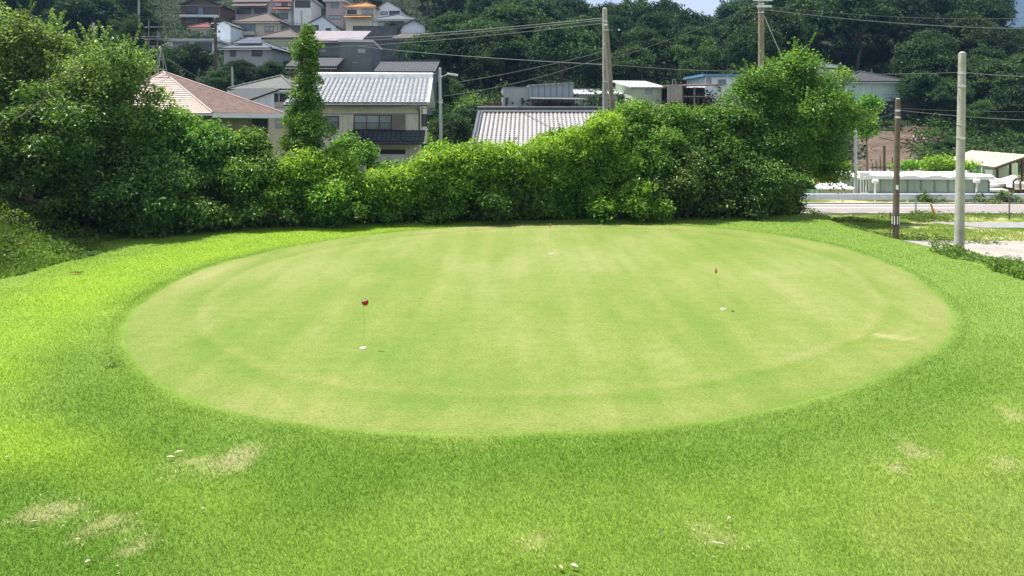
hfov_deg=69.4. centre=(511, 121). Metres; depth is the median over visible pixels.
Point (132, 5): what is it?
pale leaf tree
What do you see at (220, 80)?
broadleaf tree
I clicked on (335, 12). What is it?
house
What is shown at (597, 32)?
broadleaf tree
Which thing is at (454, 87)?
pale leaf tree
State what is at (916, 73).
overhead wire
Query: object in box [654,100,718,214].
bush
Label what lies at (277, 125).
window
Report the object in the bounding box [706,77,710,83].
window
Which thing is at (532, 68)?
overhead wire
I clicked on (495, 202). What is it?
bush
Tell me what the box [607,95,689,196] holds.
bush
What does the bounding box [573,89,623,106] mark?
shed
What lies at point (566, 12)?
broadleaf tree
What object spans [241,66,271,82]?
broadleaf tree
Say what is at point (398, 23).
window
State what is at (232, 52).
window
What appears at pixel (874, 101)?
broadleaf tree
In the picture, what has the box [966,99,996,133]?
pale leaf tree
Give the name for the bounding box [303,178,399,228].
bush
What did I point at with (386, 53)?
retaining wall
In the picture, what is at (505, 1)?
pale leaf tree
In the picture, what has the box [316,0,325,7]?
cedar tree
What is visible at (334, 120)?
window
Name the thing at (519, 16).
broadleaf tree
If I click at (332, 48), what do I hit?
house
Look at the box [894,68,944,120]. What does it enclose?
broadleaf tree
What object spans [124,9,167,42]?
broadleaf tree
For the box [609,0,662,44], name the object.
broadleaf tree
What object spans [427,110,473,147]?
broadleaf tree
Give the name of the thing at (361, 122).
window
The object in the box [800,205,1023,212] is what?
road
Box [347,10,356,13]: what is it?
window
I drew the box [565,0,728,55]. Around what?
sky
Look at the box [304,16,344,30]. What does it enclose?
house
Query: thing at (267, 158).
bush
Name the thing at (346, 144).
bush
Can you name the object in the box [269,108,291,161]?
house
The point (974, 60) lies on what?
broadleaf tree
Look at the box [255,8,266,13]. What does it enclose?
window
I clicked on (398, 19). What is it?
house
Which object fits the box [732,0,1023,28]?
mountain
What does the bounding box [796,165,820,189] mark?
bush
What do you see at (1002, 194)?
bush
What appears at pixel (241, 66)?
broadleaf tree
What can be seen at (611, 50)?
cedar tree
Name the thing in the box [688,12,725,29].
broadleaf tree
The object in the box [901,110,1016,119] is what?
overhead wire
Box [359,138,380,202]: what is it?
bush
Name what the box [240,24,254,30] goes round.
window
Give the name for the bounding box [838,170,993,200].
panelled building
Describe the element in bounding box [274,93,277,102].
window
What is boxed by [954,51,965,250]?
utility pole
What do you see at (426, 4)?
pale leaf tree
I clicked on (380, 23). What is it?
window
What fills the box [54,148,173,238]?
bush
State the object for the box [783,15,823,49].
broadleaf tree
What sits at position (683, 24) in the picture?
broadleaf tree
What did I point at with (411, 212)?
bush
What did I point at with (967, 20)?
broadleaf tree
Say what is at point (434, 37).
broadleaf tree
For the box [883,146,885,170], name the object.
post
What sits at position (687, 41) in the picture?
broadleaf tree
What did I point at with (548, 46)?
broadleaf tree
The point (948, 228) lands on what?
verge grass
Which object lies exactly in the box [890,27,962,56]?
broadleaf tree
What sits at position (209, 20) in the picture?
window
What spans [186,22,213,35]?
house
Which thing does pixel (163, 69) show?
roof aerial stand
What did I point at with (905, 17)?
overhead wire
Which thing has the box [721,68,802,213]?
broadleaf tree
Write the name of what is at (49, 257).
bank grass
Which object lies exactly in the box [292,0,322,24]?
house
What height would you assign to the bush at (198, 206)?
3.077 m
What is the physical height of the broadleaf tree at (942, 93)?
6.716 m
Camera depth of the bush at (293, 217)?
30.50 m
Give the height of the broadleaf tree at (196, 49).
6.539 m
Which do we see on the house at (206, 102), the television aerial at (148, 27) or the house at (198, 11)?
the television aerial at (148, 27)
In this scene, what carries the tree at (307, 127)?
on the ground at (488, 456)
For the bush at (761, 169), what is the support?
on the ground at (488, 456)
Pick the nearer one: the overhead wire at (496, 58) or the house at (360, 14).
the overhead wire at (496, 58)
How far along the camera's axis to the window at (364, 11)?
123.91 m
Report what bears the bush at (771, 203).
on the ground at (488, 456)
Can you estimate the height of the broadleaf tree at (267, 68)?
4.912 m
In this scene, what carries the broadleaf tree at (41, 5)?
on the ground at (488, 456)
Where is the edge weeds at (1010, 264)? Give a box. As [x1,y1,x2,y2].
[928,238,1023,277]
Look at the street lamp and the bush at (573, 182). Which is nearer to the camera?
the bush at (573, 182)
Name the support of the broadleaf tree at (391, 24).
on the ground at (488, 456)
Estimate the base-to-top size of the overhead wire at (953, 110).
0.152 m
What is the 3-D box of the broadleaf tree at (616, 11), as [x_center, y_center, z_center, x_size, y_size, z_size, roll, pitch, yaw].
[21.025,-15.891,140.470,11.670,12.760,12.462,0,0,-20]
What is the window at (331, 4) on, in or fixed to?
in the house at (335, 12)
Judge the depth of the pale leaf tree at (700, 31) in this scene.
104.11 m
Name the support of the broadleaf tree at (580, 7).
on the ground at (488, 456)
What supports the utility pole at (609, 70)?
on the ground at (488, 456)
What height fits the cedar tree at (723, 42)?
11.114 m
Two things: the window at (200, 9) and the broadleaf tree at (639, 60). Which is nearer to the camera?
the broadleaf tree at (639, 60)
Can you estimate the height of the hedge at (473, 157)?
5.097 m
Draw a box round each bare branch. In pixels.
[12,94,49,121]
[44,62,82,83]
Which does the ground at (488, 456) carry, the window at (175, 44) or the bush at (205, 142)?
the bush at (205, 142)
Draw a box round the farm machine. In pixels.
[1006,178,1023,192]
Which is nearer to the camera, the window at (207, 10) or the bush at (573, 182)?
the bush at (573, 182)
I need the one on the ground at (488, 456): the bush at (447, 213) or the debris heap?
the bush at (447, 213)
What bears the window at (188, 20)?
in the house at (198, 11)
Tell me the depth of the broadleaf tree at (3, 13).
97.35 m
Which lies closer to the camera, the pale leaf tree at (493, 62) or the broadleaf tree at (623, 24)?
the pale leaf tree at (493, 62)
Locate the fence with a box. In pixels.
[804,188,819,192]
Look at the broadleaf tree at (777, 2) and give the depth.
119.63 m
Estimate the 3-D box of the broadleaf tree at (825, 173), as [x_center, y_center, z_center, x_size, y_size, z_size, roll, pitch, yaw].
[15.696,1.036,36.615,4.648,7.944,4.257,0,0,-39]
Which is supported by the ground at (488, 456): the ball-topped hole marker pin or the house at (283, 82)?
the house at (283, 82)
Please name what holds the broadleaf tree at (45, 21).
on the ground at (488, 456)
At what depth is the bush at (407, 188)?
32.04 m
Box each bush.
[0,131,36,186]
[0,172,84,216]
[33,148,103,224]
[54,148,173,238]
[86,140,221,238]
[110,99,224,227]
[138,162,256,235]
[151,117,238,228]
[174,173,284,231]
[192,125,276,227]
[236,182,338,227]
[237,123,284,227]
[258,151,309,222]
[288,142,368,226]
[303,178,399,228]
[324,129,370,173]
[350,157,413,221]
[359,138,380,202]
[359,186,449,224]
[380,158,434,222]
[412,137,482,222]
[412,178,499,224]
[452,137,517,219]
[460,174,561,221]
[479,137,551,220]
[511,123,585,217]
[523,165,623,224]
[544,121,621,219]
[577,150,677,222]
[584,107,646,218]
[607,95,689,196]
[627,142,729,219]
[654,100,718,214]
[683,176,770,221]
[686,102,755,216]
[693,132,799,218]
[759,176,782,215]
[761,180,797,216]
[778,179,813,214]
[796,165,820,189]
[812,160,859,182]
[885,158,924,171]
[915,188,939,202]
[916,152,955,171]
[939,157,992,174]
[965,191,1002,203]
[985,189,1023,203]
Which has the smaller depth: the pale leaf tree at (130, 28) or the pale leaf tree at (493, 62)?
the pale leaf tree at (493, 62)
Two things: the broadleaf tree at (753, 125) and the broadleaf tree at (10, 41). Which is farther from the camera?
the broadleaf tree at (753, 125)
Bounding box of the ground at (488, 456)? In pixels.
[0,0,1023,575]
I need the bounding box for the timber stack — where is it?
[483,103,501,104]
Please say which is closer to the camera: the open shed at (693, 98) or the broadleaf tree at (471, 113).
the broadleaf tree at (471, 113)
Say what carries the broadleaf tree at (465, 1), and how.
on the ground at (488, 456)
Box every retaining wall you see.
[281,25,303,31]
[353,26,397,39]
[374,40,405,58]
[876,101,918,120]
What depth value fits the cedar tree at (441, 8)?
118.06 m
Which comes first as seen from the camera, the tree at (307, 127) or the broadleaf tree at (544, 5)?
the tree at (307, 127)
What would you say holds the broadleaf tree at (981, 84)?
on the ground at (488, 456)
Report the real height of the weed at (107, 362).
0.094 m
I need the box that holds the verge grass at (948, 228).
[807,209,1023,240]
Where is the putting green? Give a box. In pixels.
[124,223,951,433]
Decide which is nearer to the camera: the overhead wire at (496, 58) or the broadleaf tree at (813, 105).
the broadleaf tree at (813, 105)
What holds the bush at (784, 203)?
on the ground at (488, 456)
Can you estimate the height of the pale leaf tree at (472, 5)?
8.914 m
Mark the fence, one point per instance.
(814, 191)
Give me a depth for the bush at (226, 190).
30.15 m
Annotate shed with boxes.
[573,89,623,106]
[613,81,665,108]
[661,84,721,112]
[814,181,853,192]
[950,150,1023,181]
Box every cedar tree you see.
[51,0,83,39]
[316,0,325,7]
[424,0,451,26]
[442,0,464,14]
[474,0,494,20]
[597,19,615,61]
[612,32,642,80]
[711,19,726,72]
[714,16,728,65]
[889,0,942,63]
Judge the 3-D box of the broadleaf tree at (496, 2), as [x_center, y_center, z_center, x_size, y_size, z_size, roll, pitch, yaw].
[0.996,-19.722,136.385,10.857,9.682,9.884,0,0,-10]
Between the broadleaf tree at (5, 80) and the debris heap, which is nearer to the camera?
the broadleaf tree at (5, 80)
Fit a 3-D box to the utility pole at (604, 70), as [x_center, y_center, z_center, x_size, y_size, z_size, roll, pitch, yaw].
[5.037,-0.935,40.000,0.453,10.480,0.362,0,0,38]
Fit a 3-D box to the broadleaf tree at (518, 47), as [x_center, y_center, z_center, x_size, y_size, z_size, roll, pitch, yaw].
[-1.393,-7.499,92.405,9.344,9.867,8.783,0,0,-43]
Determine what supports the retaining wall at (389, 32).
on the ground at (488, 456)
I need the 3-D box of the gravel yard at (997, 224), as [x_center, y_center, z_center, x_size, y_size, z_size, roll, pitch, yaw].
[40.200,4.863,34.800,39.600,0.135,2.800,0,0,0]
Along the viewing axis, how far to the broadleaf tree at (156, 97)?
30.28 m
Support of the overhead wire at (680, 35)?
attached to the utility pole at (760, 6)
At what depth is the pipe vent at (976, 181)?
45.95 m
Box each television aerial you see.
[141,19,167,55]
[142,31,171,72]
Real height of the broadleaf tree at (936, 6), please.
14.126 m
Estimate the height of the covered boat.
1.541 m
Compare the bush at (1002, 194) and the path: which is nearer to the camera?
the path
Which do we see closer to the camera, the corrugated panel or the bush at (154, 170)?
the bush at (154, 170)
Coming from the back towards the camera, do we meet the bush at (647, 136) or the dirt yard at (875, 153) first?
the dirt yard at (875, 153)
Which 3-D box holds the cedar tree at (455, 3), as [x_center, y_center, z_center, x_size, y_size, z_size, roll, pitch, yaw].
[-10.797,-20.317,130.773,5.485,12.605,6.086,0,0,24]
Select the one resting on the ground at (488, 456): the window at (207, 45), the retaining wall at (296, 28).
the retaining wall at (296, 28)
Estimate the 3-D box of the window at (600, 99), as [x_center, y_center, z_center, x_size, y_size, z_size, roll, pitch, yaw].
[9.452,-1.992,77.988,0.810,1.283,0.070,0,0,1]
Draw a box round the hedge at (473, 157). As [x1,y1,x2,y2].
[253,110,628,223]
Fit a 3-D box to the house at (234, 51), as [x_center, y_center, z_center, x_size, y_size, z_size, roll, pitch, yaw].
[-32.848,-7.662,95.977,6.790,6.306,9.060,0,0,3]
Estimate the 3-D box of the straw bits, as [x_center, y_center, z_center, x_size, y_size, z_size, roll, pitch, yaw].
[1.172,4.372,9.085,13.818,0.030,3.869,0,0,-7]
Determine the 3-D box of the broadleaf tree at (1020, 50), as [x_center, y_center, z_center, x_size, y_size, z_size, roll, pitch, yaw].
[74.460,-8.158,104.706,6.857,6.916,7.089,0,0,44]
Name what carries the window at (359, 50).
in the house at (359, 59)
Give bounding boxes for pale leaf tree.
[104,13,145,49]
[111,0,155,41]
[417,0,428,13]
[437,77,464,109]
[459,47,505,93]
[461,0,481,18]
[494,0,515,17]
[503,34,527,80]
[669,36,722,76]
[678,24,716,61]
[716,24,733,64]
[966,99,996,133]
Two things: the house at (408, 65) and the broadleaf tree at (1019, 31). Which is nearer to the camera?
the house at (408, 65)
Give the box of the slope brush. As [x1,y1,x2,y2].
[900,93,1023,173]
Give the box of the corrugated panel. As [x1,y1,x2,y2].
[667,79,681,101]
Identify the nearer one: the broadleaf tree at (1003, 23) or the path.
the path
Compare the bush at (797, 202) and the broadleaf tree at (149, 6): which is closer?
the bush at (797, 202)
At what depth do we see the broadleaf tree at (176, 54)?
81.63 m
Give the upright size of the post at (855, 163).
5.591 m
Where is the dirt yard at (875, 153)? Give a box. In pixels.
[848,125,940,171]
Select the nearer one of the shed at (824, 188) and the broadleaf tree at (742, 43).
the shed at (824, 188)
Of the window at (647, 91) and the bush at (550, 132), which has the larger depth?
the window at (647, 91)
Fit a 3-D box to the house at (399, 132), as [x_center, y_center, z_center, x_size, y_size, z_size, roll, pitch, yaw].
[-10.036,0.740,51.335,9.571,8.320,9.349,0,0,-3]
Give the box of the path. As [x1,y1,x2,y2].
[903,240,1023,260]
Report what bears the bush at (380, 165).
on the ground at (488, 456)
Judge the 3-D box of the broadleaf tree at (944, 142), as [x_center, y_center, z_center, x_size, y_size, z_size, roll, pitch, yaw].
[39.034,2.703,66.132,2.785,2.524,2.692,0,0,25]
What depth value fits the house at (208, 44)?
104.01 m
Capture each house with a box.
[114,71,283,186]
[164,39,231,54]
[177,0,234,26]
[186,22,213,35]
[217,21,245,42]
[218,37,292,65]
[227,75,294,107]
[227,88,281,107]
[231,0,275,19]
[231,13,293,37]
[255,28,299,57]
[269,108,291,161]
[272,0,293,23]
[284,72,435,171]
[285,56,343,77]
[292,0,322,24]
[300,31,370,55]
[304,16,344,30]
[323,0,350,29]
[338,39,381,72]
[342,2,378,30]
[369,14,418,34]
[373,59,443,115]
[377,0,409,16]
[391,33,423,56]
[398,19,429,32]
[470,106,608,155]
[796,61,844,74]
[834,71,900,101]
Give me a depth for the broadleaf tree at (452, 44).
89.88 m
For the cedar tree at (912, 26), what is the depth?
105.28 m
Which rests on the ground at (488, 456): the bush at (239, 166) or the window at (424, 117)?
the bush at (239, 166)
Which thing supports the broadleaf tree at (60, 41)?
on the ground at (488, 456)
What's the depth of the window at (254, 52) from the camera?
91.90 m
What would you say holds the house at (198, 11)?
on the ground at (488, 456)
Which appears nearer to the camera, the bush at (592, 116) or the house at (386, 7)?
the bush at (592, 116)
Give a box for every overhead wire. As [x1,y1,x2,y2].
[216,20,600,43]
[217,23,601,48]
[240,18,601,40]
[339,101,438,113]
[361,46,601,64]
[446,57,601,95]
[456,52,600,82]
[611,64,712,70]
[612,4,757,58]
[764,9,1023,28]
[772,6,1017,18]
[857,72,957,74]
[901,108,1007,111]
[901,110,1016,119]
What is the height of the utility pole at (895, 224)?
5.643 m
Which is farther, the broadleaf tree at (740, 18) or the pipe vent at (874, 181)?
the broadleaf tree at (740, 18)
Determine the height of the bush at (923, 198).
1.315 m
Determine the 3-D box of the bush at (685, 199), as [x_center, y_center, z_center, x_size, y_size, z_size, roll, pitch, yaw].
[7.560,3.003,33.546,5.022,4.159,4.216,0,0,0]
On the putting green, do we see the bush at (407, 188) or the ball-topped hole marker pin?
the ball-topped hole marker pin
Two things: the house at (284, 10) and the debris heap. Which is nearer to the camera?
the debris heap
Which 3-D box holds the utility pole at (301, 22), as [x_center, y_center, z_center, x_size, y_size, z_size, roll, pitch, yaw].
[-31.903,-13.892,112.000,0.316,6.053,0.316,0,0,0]
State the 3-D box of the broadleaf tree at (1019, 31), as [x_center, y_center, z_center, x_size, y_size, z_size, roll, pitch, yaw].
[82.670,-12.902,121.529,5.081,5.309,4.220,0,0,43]
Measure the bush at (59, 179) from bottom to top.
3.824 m
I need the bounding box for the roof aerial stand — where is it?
[155,47,167,73]
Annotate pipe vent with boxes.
[872,179,878,201]
[973,179,979,201]
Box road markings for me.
[808,204,1023,204]
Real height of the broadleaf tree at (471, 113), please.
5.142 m
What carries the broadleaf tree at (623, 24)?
on the ground at (488, 456)
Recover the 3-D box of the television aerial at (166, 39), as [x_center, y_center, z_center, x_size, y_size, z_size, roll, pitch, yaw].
[-20.140,-3.786,42.000,1.482,2.754,1.000,0,0,0]
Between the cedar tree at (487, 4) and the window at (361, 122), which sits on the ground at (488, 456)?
the cedar tree at (487, 4)
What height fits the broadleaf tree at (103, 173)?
6.111 m
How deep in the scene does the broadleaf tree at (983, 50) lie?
92.60 m
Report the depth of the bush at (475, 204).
32.23 m
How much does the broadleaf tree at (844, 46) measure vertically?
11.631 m
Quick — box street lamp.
[438,67,457,147]
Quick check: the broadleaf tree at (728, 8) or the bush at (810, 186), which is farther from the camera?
the broadleaf tree at (728, 8)
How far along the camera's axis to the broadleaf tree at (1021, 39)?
112.51 m
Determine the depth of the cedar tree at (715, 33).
109.65 m
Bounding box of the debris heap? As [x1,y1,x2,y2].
[879,132,942,147]
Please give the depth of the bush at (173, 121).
30.16 m
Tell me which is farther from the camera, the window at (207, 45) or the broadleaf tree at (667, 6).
the broadleaf tree at (667, 6)
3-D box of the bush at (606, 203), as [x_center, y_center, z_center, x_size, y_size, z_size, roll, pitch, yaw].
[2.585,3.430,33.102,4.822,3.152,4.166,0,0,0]
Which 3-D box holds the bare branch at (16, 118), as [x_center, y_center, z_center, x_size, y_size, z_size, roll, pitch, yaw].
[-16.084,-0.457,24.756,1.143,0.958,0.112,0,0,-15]
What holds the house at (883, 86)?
on the ground at (488, 456)
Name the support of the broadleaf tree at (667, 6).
on the ground at (488, 456)
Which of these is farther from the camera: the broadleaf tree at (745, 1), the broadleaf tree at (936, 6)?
the broadleaf tree at (745, 1)
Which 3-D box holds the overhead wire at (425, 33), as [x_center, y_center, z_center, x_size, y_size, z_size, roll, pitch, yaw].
[-14.291,-7.460,61.999,0.033,3.733,58.548,0,0,-41]
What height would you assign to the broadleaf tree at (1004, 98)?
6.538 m
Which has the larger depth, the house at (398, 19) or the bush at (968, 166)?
the house at (398, 19)
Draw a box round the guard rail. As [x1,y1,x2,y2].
[797,193,1023,201]
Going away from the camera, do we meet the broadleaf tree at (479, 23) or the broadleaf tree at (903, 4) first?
the broadleaf tree at (479, 23)
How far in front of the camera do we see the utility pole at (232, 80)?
65.93 m
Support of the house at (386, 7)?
on the ground at (488, 456)
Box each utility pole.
[138,0,139,26]
[211,17,222,88]
[231,67,233,85]
[300,10,301,32]
[600,7,609,145]
[604,24,619,112]
[753,0,772,108]
[890,98,900,238]
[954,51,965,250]
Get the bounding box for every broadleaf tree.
[0,0,60,19]
[0,0,74,160]
[0,1,55,90]
[0,4,10,24]
[0,7,122,105]
[0,16,60,31]
[0,78,110,216]
[29,84,153,226]
[32,20,167,225]
[39,0,129,44]
[106,0,156,26]
[107,50,180,133]
[110,48,182,80]
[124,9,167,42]
[155,46,202,79]
[174,41,213,82]
[201,68,239,91]
[210,18,237,28]
[221,58,257,83]
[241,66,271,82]
[254,59,289,78]
[383,21,401,33]
[393,32,450,68]
[421,9,478,66]
[427,32,460,74]
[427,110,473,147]
[433,28,485,87]
[449,103,480,143]
[453,15,526,84]
[460,0,492,16]
[469,21,530,92]
[477,0,559,71]
[489,0,532,7]
[512,0,566,63]
[525,20,601,82]
[548,5,576,20]
[553,0,601,19]
[553,18,596,72]
[564,12,619,84]
[591,0,616,44]
[597,3,636,48]
[597,42,659,80]
[599,14,636,50]
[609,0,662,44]
[616,25,672,78]
[632,10,681,74]
[637,12,687,67]
[643,0,687,69]
[657,34,725,72]
[670,8,707,27]
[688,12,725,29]
[713,0,750,24]
[716,31,861,196]
[720,20,787,73]
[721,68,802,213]
[723,1,788,36]
[729,0,757,5]
[734,5,808,66]
[764,0,816,48]
[783,0,851,59]
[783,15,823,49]
[791,62,884,193]
[811,0,904,70]
[821,0,878,60]
[850,92,891,170]
[867,0,947,45]
[881,0,962,35]
[886,35,968,111]
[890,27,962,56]
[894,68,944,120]
[921,75,975,120]
[925,150,954,160]
[932,138,965,152]
[933,0,1013,53]
[936,6,998,49]
[938,54,1004,103]
[951,24,1023,57]
[956,58,1023,113]
[957,43,1009,97]
[983,10,1018,27]
[983,83,1023,128]
[999,0,1017,9]
[1005,4,1018,21]
[1005,27,1023,40]
[1005,53,1023,85]
[1008,35,1023,49]
[1015,46,1023,54]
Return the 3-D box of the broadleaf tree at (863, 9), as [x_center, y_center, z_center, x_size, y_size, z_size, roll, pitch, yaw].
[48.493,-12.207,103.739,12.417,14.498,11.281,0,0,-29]
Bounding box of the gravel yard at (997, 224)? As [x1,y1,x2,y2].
[931,222,1023,227]
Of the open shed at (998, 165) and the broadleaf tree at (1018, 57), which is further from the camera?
the broadleaf tree at (1018, 57)
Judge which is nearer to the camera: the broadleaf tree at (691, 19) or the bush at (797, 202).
the bush at (797, 202)
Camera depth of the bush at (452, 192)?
32.00 m
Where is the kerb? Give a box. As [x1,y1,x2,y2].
[802,202,1023,214]
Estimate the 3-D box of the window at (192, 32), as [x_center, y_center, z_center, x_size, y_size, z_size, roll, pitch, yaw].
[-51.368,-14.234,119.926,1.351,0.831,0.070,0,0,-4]
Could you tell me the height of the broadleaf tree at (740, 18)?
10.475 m
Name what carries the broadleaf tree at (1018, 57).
on the ground at (488, 456)
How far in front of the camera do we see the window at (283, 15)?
131.96 m
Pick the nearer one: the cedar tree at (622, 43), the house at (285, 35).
the cedar tree at (622, 43)
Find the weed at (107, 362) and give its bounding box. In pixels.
[102,359,123,366]
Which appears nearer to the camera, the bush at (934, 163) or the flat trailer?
the flat trailer
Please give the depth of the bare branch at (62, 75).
25.29 m
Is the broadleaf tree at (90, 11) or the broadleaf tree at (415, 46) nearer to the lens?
the broadleaf tree at (415, 46)
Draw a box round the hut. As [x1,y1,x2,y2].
[683,74,756,110]
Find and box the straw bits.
[6,395,1023,573]
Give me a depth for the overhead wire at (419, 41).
52.56 m
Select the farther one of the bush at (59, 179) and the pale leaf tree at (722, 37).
the pale leaf tree at (722, 37)
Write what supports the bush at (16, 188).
on the ground at (488, 456)
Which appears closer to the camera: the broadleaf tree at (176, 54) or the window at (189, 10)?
the broadleaf tree at (176, 54)
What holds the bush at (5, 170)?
on the ground at (488, 456)
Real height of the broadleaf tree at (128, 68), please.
8.504 m
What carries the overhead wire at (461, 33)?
attached to the utility pole at (604, 70)
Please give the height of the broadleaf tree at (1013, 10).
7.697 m
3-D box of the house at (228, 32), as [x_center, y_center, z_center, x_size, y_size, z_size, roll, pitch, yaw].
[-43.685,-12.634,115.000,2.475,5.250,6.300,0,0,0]
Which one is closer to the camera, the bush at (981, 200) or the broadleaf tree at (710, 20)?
the bush at (981, 200)
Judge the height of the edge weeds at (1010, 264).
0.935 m
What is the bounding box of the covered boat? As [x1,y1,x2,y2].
[989,175,1018,192]
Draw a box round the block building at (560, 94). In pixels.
[501,82,588,105]
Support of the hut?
on the ground at (488, 456)
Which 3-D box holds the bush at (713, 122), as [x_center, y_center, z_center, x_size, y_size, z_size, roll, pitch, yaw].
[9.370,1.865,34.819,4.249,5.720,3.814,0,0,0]
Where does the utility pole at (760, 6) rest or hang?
on the ground at (488, 456)
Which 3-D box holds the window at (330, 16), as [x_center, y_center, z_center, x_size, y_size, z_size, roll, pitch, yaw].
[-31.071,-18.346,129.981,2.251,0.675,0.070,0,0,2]
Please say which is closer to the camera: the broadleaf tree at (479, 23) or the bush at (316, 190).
the bush at (316, 190)
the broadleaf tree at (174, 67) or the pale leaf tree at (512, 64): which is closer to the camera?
the broadleaf tree at (174, 67)
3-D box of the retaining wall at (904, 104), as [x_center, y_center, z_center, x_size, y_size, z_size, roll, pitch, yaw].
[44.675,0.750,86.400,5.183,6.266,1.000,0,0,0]
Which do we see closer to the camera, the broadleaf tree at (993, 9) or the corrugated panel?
the corrugated panel
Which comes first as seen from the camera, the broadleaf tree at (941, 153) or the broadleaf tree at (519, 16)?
the broadleaf tree at (941, 153)
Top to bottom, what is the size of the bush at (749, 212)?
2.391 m
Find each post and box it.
[854,131,857,192]
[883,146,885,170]
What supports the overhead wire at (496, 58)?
attached to the utility pole at (604, 70)
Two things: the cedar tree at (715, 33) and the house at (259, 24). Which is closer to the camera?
the cedar tree at (715, 33)
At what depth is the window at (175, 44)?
103.91 m
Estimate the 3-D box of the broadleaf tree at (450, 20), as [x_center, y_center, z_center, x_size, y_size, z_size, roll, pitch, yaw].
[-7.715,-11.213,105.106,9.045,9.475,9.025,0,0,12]
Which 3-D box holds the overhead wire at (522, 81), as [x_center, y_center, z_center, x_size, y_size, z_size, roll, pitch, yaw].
[0.833,-2.400,38.299,9.049,2.285,0.020,0,0,-22]
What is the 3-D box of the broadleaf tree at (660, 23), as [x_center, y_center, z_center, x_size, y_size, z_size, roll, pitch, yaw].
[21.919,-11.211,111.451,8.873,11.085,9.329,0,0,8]
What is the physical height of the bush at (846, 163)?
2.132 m
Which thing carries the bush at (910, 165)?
on the ground at (488, 456)
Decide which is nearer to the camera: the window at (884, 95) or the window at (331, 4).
the window at (884, 95)
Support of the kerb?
on the road
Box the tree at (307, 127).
[275,22,341,158]
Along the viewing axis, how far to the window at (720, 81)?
81.82 m
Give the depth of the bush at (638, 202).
32.34 m
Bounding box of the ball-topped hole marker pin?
[360,299,368,349]
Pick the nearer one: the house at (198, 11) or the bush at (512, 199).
the bush at (512, 199)
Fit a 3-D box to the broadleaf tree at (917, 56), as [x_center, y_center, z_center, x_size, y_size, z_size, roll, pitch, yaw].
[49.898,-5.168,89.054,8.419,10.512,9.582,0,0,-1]
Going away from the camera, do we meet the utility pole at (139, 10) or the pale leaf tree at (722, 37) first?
the utility pole at (139, 10)
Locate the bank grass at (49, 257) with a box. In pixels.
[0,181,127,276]
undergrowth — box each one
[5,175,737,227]
[6,0,1023,175]
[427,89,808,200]
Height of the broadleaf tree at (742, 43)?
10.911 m
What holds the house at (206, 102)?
on the ground at (488, 456)
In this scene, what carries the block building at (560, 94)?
on the ground at (488, 456)
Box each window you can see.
[173,42,186,47]
[186,7,196,14]
[186,18,196,22]
[191,31,199,35]
[194,42,211,50]
[198,7,203,14]
[203,18,212,22]
[204,7,213,14]
[230,50,235,55]
[236,8,250,13]
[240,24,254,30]
[250,118,268,139]
[252,50,261,55]
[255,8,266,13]
[265,26,272,31]
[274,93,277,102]
[275,119,284,127]
[277,13,287,18]
[279,93,287,101]
[295,1,309,7]
[311,25,318,30]
[326,116,338,126]
[329,15,341,18]
[330,2,338,6]
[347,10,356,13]
[353,115,391,129]
[358,49,365,52]
[362,9,372,14]
[378,21,391,25]
[389,11,399,14]
[392,21,403,25]
[421,114,427,126]
[598,97,602,105]
[645,89,651,93]
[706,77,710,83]
[718,79,726,84]
[883,94,892,97]
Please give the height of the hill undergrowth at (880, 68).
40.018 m
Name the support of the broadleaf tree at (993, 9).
on the ground at (488, 456)
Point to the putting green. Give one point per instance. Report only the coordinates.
(519, 328)
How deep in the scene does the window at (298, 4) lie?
130.97 m
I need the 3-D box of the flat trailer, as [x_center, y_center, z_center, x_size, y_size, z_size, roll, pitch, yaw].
[32.276,4.935,50.000,1.950,1.000,1.000,0,0,0]
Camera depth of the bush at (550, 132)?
32.43 m
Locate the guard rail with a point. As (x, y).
(864, 196)
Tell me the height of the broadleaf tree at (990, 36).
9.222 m
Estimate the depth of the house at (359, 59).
76.01 m
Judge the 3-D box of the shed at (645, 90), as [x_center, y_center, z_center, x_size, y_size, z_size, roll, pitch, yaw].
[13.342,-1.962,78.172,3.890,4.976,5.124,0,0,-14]
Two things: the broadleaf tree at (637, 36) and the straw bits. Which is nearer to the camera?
the straw bits
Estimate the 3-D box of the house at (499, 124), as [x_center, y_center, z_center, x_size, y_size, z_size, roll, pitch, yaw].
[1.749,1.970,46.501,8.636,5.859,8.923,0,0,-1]
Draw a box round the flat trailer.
[990,188,1008,192]
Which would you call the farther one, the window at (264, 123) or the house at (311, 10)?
the house at (311, 10)
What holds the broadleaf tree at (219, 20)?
on the ground at (488, 456)
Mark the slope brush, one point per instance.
(927, 150)
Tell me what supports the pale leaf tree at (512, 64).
on the ground at (488, 456)

